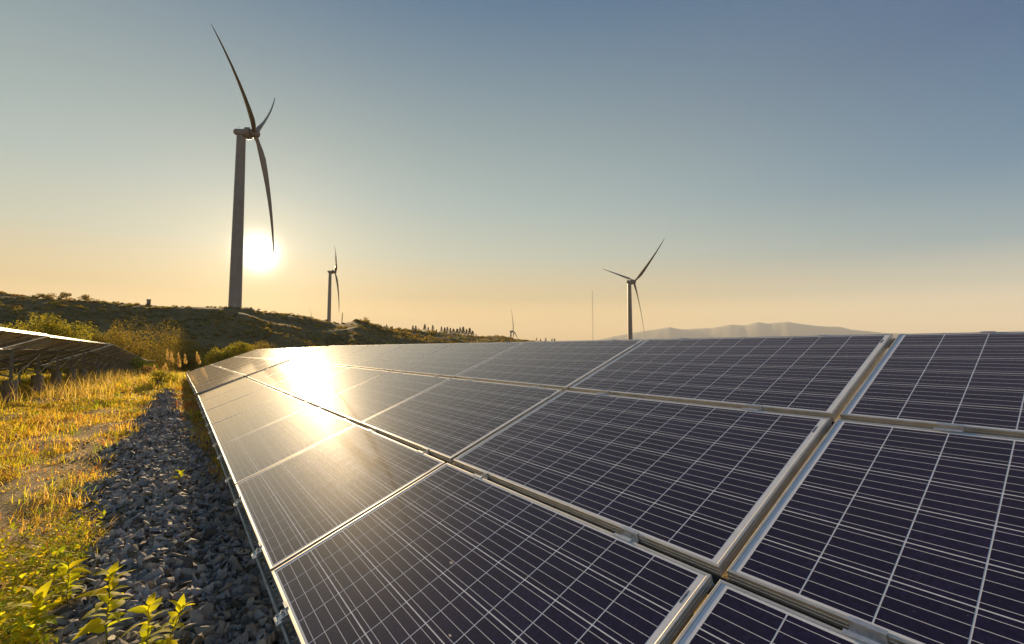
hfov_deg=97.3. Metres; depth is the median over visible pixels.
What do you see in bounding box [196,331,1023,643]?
solar table
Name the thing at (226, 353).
shrub
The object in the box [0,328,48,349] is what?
solar table
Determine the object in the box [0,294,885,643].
ground
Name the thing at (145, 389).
grass
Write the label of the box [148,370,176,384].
green bush
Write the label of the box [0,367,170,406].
dry grass
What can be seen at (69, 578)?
leafy weed
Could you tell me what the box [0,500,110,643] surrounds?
ground creeper
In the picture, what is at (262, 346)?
shrub
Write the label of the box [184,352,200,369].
plume grass
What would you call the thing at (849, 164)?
sky
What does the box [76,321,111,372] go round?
shrub
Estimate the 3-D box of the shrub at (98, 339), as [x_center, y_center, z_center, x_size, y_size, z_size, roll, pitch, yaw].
[-51.089,3.835,56.410,4.587,6.393,4.615,0,-3,0]
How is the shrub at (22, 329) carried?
on the ground at (206, 332)
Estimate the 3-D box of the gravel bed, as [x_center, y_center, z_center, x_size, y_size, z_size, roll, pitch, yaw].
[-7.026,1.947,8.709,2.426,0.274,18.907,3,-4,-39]
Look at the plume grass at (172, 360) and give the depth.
22.01 m
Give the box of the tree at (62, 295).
[57,292,71,297]
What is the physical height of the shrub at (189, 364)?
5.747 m
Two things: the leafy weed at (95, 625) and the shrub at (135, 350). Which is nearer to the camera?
the leafy weed at (95, 625)
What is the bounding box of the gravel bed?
[0,388,298,643]
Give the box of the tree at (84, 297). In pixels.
[77,294,92,300]
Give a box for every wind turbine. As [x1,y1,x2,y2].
[211,24,274,307]
[327,246,338,321]
[510,311,517,338]
[604,240,663,339]
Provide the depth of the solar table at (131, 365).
51.44 m
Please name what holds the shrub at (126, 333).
on the ground at (206, 332)
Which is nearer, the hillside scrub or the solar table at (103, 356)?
the solar table at (103, 356)
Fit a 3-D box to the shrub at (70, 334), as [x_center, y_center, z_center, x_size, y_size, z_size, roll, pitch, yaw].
[-45.128,2.824,45.753,4.125,5.910,3.514,-2,-4,31]
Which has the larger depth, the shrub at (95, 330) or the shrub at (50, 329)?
the shrub at (95, 330)
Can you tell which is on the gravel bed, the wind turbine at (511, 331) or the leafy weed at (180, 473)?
the leafy weed at (180, 473)
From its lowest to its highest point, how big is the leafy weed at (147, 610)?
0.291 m
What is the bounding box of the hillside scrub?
[0,291,533,374]
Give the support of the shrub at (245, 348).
on the ground at (206, 332)
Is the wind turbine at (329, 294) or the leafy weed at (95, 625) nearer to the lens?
the leafy weed at (95, 625)
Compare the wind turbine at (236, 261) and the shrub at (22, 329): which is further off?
the wind turbine at (236, 261)
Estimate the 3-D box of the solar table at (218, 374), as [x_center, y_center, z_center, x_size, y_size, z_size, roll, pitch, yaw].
[-10.044,1.881,16.520,2.949,1.842,13.613,3,-5,-37]
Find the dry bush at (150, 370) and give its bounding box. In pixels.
[141,365,159,372]
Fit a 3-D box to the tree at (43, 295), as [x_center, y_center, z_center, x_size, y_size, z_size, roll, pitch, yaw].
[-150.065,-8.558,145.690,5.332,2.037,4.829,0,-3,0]
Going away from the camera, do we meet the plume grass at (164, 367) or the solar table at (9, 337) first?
the solar table at (9, 337)
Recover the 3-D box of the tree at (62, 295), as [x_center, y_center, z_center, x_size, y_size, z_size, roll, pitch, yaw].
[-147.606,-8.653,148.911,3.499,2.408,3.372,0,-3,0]
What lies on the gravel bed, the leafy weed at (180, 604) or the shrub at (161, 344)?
the leafy weed at (180, 604)
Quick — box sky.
[0,0,1023,340]
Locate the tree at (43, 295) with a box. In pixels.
[34,293,56,297]
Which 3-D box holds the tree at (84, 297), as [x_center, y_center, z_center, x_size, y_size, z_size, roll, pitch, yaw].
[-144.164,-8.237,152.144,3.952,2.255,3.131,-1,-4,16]
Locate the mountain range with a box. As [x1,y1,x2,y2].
[600,322,904,350]
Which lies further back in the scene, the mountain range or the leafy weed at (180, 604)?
the mountain range
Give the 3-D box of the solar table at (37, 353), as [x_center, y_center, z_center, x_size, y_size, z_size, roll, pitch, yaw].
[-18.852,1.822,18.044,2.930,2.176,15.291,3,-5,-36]
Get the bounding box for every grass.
[0,366,235,643]
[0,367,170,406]
[153,362,167,372]
[166,348,180,372]
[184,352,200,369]
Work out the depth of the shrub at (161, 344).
74.98 m
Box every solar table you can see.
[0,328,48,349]
[0,335,112,402]
[42,345,133,375]
[87,355,142,371]
[113,359,147,370]
[185,346,326,395]
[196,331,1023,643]
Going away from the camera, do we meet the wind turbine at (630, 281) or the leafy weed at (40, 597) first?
the leafy weed at (40, 597)
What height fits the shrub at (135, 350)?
6.978 m
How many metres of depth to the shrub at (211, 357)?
61.78 m
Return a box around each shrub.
[0,318,54,374]
[22,312,69,373]
[51,321,93,373]
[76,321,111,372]
[86,329,128,372]
[101,319,150,360]
[112,327,162,368]
[125,315,180,368]
[149,328,202,371]
[172,340,207,371]
[199,346,224,367]
[212,344,242,362]
[229,340,255,355]
[249,340,277,350]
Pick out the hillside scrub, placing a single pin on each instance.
(316, 344)
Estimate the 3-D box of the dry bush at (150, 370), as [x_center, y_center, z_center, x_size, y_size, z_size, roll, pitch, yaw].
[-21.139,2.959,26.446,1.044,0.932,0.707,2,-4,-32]
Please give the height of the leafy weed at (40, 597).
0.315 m
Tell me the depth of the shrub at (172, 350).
71.98 m
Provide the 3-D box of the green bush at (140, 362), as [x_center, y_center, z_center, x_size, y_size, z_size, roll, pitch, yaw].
[-22.857,2.870,27.606,1.873,1.467,1.464,3,-5,-43]
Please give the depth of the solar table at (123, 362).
40.51 m
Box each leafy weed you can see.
[0,579,61,643]
[48,558,91,609]
[71,561,134,643]
[123,591,166,643]
[147,594,192,643]
[170,470,184,479]
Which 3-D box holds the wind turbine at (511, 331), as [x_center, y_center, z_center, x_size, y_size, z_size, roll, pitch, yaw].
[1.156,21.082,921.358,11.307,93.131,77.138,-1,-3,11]
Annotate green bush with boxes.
[119,357,157,375]
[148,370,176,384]

